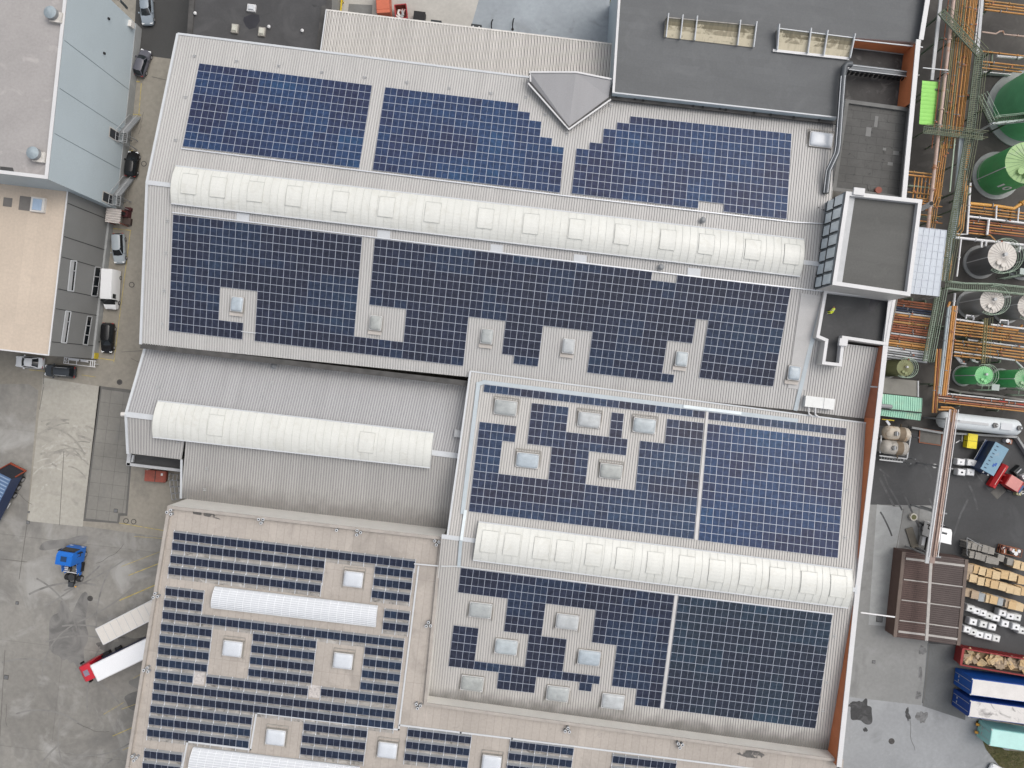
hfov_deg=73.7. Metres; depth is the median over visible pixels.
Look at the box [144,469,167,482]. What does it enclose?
lidded skip
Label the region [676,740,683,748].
vent pipe cluster
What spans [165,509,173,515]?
vent pipe cluster
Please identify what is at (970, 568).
pallet stack
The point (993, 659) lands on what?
broken pallet
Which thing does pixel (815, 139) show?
roof dome
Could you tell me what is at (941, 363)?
pipe run
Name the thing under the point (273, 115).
solar array
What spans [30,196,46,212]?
roof hatch
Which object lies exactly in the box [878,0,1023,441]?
plant floor
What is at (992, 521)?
asphalt yard
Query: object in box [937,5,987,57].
walkway
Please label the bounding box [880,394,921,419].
mint green shed
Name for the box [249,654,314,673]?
solar rack
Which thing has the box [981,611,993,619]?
ibc container
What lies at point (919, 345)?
pipe run
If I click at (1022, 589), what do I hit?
pallet stack
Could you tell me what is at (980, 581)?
pallet stack
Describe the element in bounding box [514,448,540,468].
roof dome
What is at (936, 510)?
pipe bridge
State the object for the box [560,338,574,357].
roof dome
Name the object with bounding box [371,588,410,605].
solar rack
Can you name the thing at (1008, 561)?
pallet stack
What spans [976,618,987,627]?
ibc container
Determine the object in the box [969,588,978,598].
pallet stack
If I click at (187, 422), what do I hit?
barrel rooflight
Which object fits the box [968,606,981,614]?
ibc container
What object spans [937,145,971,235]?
pipe run
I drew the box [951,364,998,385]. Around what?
storage tank
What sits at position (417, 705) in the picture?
vent pipe cluster
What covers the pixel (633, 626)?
solar array
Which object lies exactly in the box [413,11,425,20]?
dock box
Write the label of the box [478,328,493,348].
roof dome
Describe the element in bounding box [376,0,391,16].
orange skip
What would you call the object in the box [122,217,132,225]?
brown crate
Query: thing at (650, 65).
dark roof building
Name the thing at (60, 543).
dock stain
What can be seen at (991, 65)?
pipe run
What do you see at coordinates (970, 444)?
yellow box
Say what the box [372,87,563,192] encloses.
solar array
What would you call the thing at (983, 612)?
ibc container
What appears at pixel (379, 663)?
solar rack
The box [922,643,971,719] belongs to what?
asphalt patch
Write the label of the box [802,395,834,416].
roof unit
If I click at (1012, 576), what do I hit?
pallet stack
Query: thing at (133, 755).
vent pipe cluster
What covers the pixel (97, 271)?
window
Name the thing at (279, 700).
solar rack
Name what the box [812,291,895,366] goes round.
flat roof block
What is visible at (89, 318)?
window
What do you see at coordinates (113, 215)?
corrugated shelter
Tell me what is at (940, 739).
apron
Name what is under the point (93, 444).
paved bay border
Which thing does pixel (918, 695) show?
oil stain
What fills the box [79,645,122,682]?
red tractor unit
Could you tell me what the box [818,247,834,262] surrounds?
window
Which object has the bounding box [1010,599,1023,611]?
pallet stack
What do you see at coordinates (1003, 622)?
ibc container
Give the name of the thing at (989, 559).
pallet stack
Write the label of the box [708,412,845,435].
solar array
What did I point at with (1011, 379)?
storage tank
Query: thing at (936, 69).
bracket arm
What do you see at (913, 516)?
round shaft
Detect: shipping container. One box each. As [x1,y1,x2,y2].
[952,689,1023,723]
[953,668,1023,701]
[974,720,1023,750]
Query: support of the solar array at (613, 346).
on the hall at (847, 385)
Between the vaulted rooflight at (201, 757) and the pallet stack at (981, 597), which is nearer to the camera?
the vaulted rooflight at (201, 757)
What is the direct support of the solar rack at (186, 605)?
on the tan roof hall at (400, 540)
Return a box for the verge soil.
[977,718,1023,767]
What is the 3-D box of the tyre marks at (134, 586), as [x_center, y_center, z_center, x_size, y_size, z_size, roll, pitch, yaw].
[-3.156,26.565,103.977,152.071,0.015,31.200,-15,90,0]
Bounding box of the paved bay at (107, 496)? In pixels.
[86,389,129,521]
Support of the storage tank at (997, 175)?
on the plant floor
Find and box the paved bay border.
[83,386,130,522]
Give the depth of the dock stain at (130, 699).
103.99 m
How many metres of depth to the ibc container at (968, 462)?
102.90 m
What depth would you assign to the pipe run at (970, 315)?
100.59 m
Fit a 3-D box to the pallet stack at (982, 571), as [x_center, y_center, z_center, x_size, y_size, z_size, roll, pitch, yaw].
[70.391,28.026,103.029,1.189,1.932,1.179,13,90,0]
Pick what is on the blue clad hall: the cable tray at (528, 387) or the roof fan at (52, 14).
the roof fan at (52, 14)
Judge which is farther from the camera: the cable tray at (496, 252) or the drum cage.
the drum cage
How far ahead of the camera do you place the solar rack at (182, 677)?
92.79 m
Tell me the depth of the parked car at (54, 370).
102.81 m
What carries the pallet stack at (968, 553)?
on the asphalt yard at (992, 521)
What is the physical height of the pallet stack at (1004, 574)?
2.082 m
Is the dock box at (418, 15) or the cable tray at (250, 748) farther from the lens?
the dock box at (418, 15)
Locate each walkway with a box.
[913,289,947,361]
[922,124,987,148]
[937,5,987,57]
[937,49,988,281]
[940,281,1023,295]
[962,91,1023,132]
[970,317,992,363]
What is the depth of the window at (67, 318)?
96.24 m
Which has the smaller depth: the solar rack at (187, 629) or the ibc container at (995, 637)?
the solar rack at (187, 629)
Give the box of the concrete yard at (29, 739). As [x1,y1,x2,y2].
[0,384,161,767]
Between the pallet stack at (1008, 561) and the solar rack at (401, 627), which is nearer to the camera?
the solar rack at (401, 627)
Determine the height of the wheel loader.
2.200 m
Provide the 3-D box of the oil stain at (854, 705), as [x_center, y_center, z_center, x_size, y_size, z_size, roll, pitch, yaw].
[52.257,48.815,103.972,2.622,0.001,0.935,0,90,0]
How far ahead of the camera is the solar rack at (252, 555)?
92.80 m
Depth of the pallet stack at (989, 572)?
102.06 m
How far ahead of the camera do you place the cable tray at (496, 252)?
92.00 m
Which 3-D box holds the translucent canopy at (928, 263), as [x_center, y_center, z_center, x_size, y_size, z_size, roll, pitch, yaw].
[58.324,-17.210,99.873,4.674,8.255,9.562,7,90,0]
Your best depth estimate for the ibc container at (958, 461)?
102.91 m
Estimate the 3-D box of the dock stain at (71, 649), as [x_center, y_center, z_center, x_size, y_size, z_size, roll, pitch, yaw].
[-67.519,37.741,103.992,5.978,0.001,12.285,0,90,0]
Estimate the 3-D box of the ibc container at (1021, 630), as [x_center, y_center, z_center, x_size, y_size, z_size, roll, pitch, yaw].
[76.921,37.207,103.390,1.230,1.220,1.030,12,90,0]
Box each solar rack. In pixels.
[142,760,181,767]
[143,748,183,764]
[146,727,249,751]
[148,714,251,738]
[150,703,252,728]
[151,691,394,733]
[153,680,395,722]
[154,669,193,685]
[156,656,208,675]
[157,644,209,663]
[159,633,210,650]
[160,621,212,640]
[162,609,404,648]
[163,598,202,613]
[165,585,204,602]
[167,564,321,596]
[170,553,323,584]
[171,541,325,571]
[173,530,415,572]
[205,674,308,698]
[247,666,312,686]
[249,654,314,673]
[251,643,315,661]
[252,631,316,650]
[299,745,364,765]
[301,732,366,751]
[303,720,367,741]
[320,686,397,708]
[360,680,398,694]
[361,667,400,685]
[362,656,401,671]
[364,644,403,660]
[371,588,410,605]
[373,576,412,592]
[374,564,413,580]
[382,620,408,636]
[383,608,410,622]
[403,751,468,767]
[405,738,470,757]
[407,727,471,747]
[506,762,548,767]
[507,751,572,767]
[509,739,573,757]
[611,753,676,767]
[611,765,629,767]
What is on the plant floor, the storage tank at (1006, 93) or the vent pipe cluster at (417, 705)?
the storage tank at (1006, 93)
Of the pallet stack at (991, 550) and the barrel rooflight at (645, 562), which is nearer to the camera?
the barrel rooflight at (645, 562)
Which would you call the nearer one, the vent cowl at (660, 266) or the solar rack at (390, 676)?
the vent cowl at (660, 266)
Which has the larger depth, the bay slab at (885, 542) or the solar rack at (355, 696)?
the bay slab at (885, 542)
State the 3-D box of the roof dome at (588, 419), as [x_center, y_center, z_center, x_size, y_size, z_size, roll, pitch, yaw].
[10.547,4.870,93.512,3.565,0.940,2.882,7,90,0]
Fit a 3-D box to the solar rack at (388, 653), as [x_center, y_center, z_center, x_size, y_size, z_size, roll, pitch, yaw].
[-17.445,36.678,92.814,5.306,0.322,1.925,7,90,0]
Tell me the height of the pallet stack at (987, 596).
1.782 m
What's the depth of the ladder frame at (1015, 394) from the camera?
102.47 m
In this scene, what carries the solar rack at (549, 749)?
on the tan roof hall at (400, 540)
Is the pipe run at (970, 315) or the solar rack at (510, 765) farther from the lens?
the pipe run at (970, 315)
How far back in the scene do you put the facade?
91.82 m
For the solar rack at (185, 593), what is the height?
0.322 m
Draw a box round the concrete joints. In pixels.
[0,77,929,729]
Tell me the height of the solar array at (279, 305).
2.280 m
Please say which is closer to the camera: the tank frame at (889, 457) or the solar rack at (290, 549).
the solar rack at (290, 549)
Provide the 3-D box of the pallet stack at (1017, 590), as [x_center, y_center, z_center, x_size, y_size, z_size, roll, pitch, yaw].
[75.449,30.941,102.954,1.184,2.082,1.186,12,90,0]
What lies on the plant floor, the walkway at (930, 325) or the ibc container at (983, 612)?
the walkway at (930, 325)
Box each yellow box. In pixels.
[963,440,976,448]
[964,433,977,440]
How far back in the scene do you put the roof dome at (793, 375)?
93.25 m
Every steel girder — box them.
[930,0,942,79]
[949,135,963,237]
[976,0,983,53]
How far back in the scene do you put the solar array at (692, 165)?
93.24 m
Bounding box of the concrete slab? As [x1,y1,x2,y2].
[28,378,99,526]
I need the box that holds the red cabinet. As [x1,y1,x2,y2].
[121,207,132,217]
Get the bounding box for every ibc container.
[952,457,964,465]
[953,468,965,475]
[962,468,974,475]
[962,624,971,632]
[963,458,974,465]
[964,603,974,611]
[964,615,977,625]
[966,627,976,635]
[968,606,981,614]
[972,629,983,638]
[976,608,986,616]
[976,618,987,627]
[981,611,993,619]
[981,630,991,640]
[987,621,996,630]
[989,613,999,621]
[989,632,999,641]
[993,607,1006,616]
[996,618,1009,627]
[1001,611,1013,619]
[1008,621,1020,630]
[1009,611,1021,620]
[1013,626,1023,634]
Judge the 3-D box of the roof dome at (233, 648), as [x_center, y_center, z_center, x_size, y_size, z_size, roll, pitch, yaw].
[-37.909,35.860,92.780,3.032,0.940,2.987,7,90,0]
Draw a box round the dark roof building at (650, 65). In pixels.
[607,0,929,197]
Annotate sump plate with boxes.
[918,428,942,445]
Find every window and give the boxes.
[61,311,71,343]
[67,260,76,291]
[83,316,92,344]
[91,266,101,296]
[814,274,830,287]
[816,260,832,275]
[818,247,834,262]
[820,234,836,249]
[821,221,838,236]
[823,207,840,224]
[825,194,842,211]
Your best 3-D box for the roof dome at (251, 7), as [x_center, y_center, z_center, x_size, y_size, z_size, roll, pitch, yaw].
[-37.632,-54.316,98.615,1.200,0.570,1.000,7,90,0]
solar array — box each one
[169,214,361,352]
[183,63,371,167]
[353,239,790,385]
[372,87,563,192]
[449,568,673,707]
[469,403,703,538]
[483,384,704,418]
[572,116,791,218]
[664,596,832,727]
[698,424,845,557]
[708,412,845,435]
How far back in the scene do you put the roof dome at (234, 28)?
98.55 m
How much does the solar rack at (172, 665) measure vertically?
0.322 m
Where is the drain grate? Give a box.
[876,615,882,621]
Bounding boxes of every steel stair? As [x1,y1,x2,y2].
[108,176,133,209]
[115,114,140,149]
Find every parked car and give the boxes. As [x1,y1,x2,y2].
[15,355,44,368]
[44,363,76,377]
[99,323,116,352]
[110,233,127,263]
[124,151,140,177]
[133,49,152,77]
[138,0,154,25]
[988,763,1001,767]
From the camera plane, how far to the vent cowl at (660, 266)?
91.48 m
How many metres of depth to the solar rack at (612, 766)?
92.87 m
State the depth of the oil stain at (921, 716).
103.98 m
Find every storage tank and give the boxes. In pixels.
[885,358,918,377]
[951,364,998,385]
[956,285,1010,318]
[962,238,1023,278]
[971,142,1023,199]
[985,70,1023,146]
[990,368,1023,389]
[992,295,1023,323]
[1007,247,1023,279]
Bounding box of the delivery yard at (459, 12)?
[342,0,478,25]
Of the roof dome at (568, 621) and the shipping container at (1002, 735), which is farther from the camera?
the shipping container at (1002, 735)
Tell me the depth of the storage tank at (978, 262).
99.29 m
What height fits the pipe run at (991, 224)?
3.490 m
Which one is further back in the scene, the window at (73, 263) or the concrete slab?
the concrete slab
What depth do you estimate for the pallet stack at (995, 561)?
102.06 m
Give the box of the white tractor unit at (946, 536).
[917,521,951,552]
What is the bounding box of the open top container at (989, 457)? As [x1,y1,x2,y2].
[969,439,1008,475]
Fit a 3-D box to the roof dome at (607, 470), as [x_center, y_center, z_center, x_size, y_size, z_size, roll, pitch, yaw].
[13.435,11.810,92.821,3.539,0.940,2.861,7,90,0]
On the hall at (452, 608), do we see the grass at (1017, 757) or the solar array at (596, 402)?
the solar array at (596, 402)
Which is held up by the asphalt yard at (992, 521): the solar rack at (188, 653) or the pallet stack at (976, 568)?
the pallet stack at (976, 568)
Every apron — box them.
[843,697,1009,767]
[849,505,931,704]
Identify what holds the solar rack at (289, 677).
on the tan roof hall at (400, 540)
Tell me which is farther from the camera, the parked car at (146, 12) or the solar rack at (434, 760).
the parked car at (146, 12)
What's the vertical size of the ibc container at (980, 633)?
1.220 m
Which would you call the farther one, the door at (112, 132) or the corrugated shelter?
the corrugated shelter
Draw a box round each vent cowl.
[658,264,663,269]
[700,217,705,222]
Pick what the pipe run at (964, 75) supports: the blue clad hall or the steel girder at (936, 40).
the steel girder at (936, 40)
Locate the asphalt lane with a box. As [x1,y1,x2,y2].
[135,0,188,58]
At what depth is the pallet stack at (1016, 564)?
102.21 m
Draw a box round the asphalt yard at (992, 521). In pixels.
[870,428,1023,725]
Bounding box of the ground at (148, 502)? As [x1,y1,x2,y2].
[0,0,1023,751]
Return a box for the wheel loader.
[986,463,1023,492]
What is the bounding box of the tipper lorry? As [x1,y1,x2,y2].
[0,462,26,519]
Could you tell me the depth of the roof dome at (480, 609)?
92.38 m
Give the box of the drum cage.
[996,544,1022,557]
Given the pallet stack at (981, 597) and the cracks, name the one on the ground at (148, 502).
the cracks
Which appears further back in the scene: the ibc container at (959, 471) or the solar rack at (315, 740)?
the ibc container at (959, 471)
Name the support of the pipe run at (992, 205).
on the plant floor
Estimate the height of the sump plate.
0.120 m
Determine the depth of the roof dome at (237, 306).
93.23 m
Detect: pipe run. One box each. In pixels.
[887,297,932,362]
[907,144,948,228]
[915,0,983,227]
[919,302,957,412]
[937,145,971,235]
[938,392,1023,411]
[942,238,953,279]
[943,293,1023,377]
[953,338,1023,369]
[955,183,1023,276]
[955,318,1023,343]
[955,357,965,364]
[965,200,1023,222]
[968,219,1023,239]
[975,0,1023,17]
[977,51,1023,79]
[981,31,1023,36]
[996,55,1023,59]
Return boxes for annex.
[120,349,466,531]
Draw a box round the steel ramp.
[905,527,918,549]
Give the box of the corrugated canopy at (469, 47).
[320,9,611,77]
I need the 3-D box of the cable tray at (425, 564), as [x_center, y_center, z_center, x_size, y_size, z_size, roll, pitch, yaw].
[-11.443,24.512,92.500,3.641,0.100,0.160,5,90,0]
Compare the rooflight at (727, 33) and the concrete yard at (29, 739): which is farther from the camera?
the concrete yard at (29, 739)
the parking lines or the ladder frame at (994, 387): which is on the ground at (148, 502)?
the parking lines
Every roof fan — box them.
[26,146,46,163]
[44,6,62,24]
[454,429,460,437]
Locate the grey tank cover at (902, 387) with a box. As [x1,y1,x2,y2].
[883,378,918,396]
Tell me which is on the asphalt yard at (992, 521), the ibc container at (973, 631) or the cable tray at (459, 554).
the ibc container at (973, 631)
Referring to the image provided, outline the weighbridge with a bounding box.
[348,4,371,13]
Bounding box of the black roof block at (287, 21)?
[187,0,340,49]
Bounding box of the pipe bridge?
[905,406,959,640]
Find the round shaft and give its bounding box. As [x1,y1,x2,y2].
[908,513,917,520]
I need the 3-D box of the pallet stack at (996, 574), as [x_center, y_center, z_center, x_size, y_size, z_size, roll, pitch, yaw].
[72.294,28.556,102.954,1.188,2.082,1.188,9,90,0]
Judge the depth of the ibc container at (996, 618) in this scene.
102.85 m
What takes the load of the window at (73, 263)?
in the grey clad building at (54, 259)
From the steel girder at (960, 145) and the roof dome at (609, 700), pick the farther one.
the steel girder at (960, 145)
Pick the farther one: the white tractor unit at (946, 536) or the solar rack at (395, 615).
the white tractor unit at (946, 536)
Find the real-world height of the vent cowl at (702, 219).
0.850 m
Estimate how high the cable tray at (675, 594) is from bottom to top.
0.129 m
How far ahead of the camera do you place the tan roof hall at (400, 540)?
93.00 m
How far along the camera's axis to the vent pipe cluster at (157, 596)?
92.34 m
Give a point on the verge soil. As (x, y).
(1008, 759)
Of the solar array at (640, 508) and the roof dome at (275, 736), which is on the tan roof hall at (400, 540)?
the roof dome at (275, 736)
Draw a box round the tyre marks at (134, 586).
[2,458,989,767]
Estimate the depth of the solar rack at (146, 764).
92.74 m
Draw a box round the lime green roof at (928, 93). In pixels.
[913,81,937,137]
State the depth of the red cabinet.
103.33 m
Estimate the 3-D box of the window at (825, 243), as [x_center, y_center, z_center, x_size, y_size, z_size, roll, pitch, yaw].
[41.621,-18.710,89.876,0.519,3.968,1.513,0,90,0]
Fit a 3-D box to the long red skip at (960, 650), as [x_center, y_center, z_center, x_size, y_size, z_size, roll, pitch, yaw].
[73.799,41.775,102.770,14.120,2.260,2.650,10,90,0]
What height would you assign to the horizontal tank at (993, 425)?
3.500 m
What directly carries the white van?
on the ground at (148, 502)
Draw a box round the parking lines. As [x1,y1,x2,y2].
[33,81,162,749]
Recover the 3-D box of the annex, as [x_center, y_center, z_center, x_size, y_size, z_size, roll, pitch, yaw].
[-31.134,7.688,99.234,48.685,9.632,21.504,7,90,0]
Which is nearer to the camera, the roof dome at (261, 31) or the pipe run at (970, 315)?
the roof dome at (261, 31)
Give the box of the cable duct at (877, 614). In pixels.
[860,612,894,617]
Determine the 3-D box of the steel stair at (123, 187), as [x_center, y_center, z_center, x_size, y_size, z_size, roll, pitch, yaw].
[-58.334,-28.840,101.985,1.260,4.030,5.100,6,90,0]
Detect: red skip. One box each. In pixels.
[394,3,407,18]
[953,644,1023,675]
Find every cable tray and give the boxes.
[172,212,822,291]
[181,148,822,223]
[181,565,418,767]
[399,724,751,767]
[414,563,438,566]
[441,565,517,573]
[457,540,461,567]
[460,380,797,513]
[460,510,466,540]
[518,573,833,614]
[683,405,741,414]
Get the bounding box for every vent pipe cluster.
[130,753,139,761]
[142,665,150,672]
[152,592,160,598]
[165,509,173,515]
[415,701,421,709]
[564,725,570,733]
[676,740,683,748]
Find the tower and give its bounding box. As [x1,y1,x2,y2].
[814,187,933,300]
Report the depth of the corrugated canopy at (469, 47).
97.46 m
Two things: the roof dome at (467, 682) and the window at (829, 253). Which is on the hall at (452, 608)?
the roof dome at (467, 682)
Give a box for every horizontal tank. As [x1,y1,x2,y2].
[876,440,908,457]
[878,424,910,441]
[936,412,1022,435]
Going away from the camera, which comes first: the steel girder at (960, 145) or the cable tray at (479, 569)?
the cable tray at (479, 569)
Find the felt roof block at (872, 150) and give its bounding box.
[832,99,908,198]
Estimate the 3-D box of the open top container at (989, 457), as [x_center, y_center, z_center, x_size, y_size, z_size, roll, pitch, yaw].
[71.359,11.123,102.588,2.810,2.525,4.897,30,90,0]
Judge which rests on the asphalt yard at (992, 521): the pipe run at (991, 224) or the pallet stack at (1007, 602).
the pallet stack at (1007, 602)
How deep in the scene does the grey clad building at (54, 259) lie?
93.70 m
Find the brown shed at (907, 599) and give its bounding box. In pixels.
[885,547,967,644]
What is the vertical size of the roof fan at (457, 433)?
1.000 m
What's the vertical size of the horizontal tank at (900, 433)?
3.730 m
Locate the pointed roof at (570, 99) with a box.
[528,71,611,129]
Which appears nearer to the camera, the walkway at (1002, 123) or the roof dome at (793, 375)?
the roof dome at (793, 375)
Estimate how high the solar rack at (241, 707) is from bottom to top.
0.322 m
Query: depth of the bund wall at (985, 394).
103.20 m
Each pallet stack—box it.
[959,540,971,548]
[961,548,975,557]
[965,540,978,550]
[965,588,972,596]
[967,563,973,571]
[967,574,977,582]
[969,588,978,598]
[970,563,980,573]
[972,576,985,585]
[973,550,981,559]
[975,591,985,601]
[977,553,987,561]
[978,566,986,575]
[978,575,990,586]
[981,544,988,552]
[982,566,993,577]
[982,592,990,602]
[983,556,992,563]
[984,546,994,554]
[984,592,997,604]
[985,554,998,564]
[986,577,998,588]
[989,568,1000,579]
[991,553,1004,561]
[992,567,1008,579]
[992,594,1005,606]
[993,579,1006,590]
[999,556,1013,565]
[999,596,1010,607]
[1001,582,1014,593]
[1004,560,1021,568]
[1005,570,1016,580]
[1006,598,1016,609]
[1009,574,1023,584]
[1010,584,1020,595]
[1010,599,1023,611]
[1012,584,1023,595]
[1017,560,1023,570]
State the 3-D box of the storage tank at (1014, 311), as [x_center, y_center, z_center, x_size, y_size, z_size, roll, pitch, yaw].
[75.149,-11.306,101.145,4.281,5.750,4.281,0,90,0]
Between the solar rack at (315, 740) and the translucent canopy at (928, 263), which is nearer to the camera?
the solar rack at (315, 740)
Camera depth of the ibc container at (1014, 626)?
102.92 m
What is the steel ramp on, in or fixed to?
on the concrete apron at (891, 674)
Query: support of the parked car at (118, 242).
on the ground at (148, 502)
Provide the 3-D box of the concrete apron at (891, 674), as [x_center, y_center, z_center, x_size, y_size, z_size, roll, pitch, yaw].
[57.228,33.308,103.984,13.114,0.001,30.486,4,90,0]
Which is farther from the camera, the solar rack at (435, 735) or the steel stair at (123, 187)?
the steel stair at (123, 187)
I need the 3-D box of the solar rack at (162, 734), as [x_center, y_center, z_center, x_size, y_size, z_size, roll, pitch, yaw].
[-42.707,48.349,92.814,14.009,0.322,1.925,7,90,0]
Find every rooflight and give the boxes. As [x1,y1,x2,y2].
[152,400,433,467]
[170,165,804,276]
[188,746,359,767]
[211,586,377,626]
[473,521,852,608]
[663,13,757,47]
[773,24,855,59]
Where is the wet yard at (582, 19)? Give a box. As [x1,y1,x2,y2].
[472,0,609,41]
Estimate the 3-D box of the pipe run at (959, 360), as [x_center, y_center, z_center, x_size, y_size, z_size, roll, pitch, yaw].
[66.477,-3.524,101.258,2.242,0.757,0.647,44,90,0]
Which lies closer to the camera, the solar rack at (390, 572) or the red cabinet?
the solar rack at (390, 572)
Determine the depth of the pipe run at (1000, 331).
100.90 m
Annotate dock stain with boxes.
[39,535,87,549]
[49,592,87,668]
[96,637,143,654]
[124,676,139,710]
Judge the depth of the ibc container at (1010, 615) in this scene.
102.85 m
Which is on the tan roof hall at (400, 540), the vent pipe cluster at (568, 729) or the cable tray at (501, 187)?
the vent pipe cluster at (568, 729)
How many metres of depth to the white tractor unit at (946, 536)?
101.88 m
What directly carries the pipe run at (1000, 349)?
on the plant floor
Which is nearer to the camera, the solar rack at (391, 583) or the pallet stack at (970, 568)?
the solar rack at (391, 583)
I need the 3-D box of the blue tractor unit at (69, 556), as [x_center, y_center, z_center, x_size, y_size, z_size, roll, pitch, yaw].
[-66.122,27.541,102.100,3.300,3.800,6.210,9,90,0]
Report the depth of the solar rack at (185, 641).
92.79 m
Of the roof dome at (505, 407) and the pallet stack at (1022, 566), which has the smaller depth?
the roof dome at (505, 407)
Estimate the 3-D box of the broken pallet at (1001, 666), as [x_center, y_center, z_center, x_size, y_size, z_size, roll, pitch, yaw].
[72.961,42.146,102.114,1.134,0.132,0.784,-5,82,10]
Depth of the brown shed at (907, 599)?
101.21 m
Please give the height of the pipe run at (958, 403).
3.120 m
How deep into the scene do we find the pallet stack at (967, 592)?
102.51 m
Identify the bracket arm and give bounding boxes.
[923,67,948,79]
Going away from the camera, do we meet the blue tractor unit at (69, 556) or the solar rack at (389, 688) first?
the solar rack at (389, 688)
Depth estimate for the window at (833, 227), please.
89.62 m
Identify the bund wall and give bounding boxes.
[909,426,1023,453]
[948,388,1023,400]
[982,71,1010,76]
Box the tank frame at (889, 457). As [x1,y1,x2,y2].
[879,420,918,463]
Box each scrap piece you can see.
[991,485,1005,498]
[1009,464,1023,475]
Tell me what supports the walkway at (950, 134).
on the plant floor
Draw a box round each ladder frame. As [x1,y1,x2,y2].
[970,384,999,390]
[997,268,1023,279]
[1006,389,1023,395]
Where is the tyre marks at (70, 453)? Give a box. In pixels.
[33,419,93,489]
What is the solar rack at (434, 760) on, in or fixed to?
on the tan roof hall at (400, 540)
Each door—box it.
[102,191,111,204]
[109,127,118,141]
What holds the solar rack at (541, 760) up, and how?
on the tan roof hall at (400, 540)
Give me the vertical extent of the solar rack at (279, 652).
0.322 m
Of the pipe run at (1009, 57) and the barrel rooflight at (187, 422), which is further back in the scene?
the pipe run at (1009, 57)
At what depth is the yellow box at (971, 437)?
102.95 m
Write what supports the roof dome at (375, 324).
on the hall at (847, 385)
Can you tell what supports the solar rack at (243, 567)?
on the tan roof hall at (400, 540)
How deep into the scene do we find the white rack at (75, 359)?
102.95 m
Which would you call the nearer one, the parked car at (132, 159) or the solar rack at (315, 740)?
the solar rack at (315, 740)
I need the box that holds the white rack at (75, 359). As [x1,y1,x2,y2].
[63,357,98,366]
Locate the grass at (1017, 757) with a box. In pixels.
[976,719,1023,767]
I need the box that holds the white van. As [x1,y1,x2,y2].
[100,268,121,309]
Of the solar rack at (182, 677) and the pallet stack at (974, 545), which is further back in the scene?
the pallet stack at (974, 545)
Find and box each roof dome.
[221,635,245,659]
[229,296,244,316]
[231,24,238,33]
[247,4,256,12]
[258,27,265,36]
[264,724,288,747]
[331,647,355,670]
[341,566,365,590]
[368,315,382,334]
[375,736,399,760]
[458,674,484,693]
[467,601,493,618]
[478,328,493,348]
[480,749,503,767]
[492,395,519,416]
[492,637,519,657]
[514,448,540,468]
[543,684,570,703]
[553,612,579,632]
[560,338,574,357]
[575,408,602,428]
[575,648,601,668]
[598,459,624,479]
[598,692,625,709]
[631,413,657,434]
[672,351,688,370]
[784,365,800,384]
[806,128,834,148]
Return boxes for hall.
[0,0,141,209]
[125,499,843,767]
[139,33,897,421]
[429,370,865,749]
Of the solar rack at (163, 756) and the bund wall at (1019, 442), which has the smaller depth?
the solar rack at (163, 756)
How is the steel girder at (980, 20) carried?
on the pipe run at (964, 75)
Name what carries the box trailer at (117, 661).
on the concrete yard at (29, 739)
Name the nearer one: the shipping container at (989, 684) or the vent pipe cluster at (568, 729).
the vent pipe cluster at (568, 729)
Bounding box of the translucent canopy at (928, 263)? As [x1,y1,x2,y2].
[911,227,946,301]
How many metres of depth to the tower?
88.00 m
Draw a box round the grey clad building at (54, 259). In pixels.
[0,184,113,358]
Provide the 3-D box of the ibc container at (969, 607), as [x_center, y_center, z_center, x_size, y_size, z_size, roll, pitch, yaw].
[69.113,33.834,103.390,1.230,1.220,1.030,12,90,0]
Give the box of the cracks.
[5,112,914,748]
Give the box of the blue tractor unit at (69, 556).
[55,544,86,586]
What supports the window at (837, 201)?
in the tower
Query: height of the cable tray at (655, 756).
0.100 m
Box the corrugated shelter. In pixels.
[105,207,128,226]
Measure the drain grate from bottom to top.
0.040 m
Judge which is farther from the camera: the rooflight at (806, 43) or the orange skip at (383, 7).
the orange skip at (383, 7)
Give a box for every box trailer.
[90,637,145,681]
[95,599,151,644]
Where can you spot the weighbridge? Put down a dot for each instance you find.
(361, 8)
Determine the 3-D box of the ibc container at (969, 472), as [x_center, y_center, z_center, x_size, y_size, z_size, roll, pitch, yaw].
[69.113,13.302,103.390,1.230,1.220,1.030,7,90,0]
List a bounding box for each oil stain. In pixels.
[848,702,863,707]
[850,698,871,724]
[905,708,910,720]
[915,691,921,698]
[915,711,927,722]
[918,667,921,680]
[919,645,926,654]
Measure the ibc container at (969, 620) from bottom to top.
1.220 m
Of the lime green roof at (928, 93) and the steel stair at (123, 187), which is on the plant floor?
the lime green roof at (928, 93)
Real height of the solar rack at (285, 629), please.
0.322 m
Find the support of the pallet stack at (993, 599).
on the asphalt yard at (992, 521)
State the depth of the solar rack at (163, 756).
92.80 m
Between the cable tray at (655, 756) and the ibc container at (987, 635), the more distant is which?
the ibc container at (987, 635)
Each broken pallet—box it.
[978,659,986,665]
[990,657,997,664]
[995,663,1004,668]
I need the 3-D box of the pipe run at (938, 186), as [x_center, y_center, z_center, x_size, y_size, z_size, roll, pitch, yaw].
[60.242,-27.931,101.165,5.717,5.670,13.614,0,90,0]
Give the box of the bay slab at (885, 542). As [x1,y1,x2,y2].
[869,504,901,625]
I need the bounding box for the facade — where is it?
[828,300,891,766]
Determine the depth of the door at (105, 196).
99.70 m
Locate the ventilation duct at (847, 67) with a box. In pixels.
[822,61,906,193]
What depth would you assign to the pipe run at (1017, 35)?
101.91 m
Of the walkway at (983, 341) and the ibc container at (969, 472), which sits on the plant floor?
the walkway at (983, 341)
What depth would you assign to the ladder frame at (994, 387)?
99.54 m

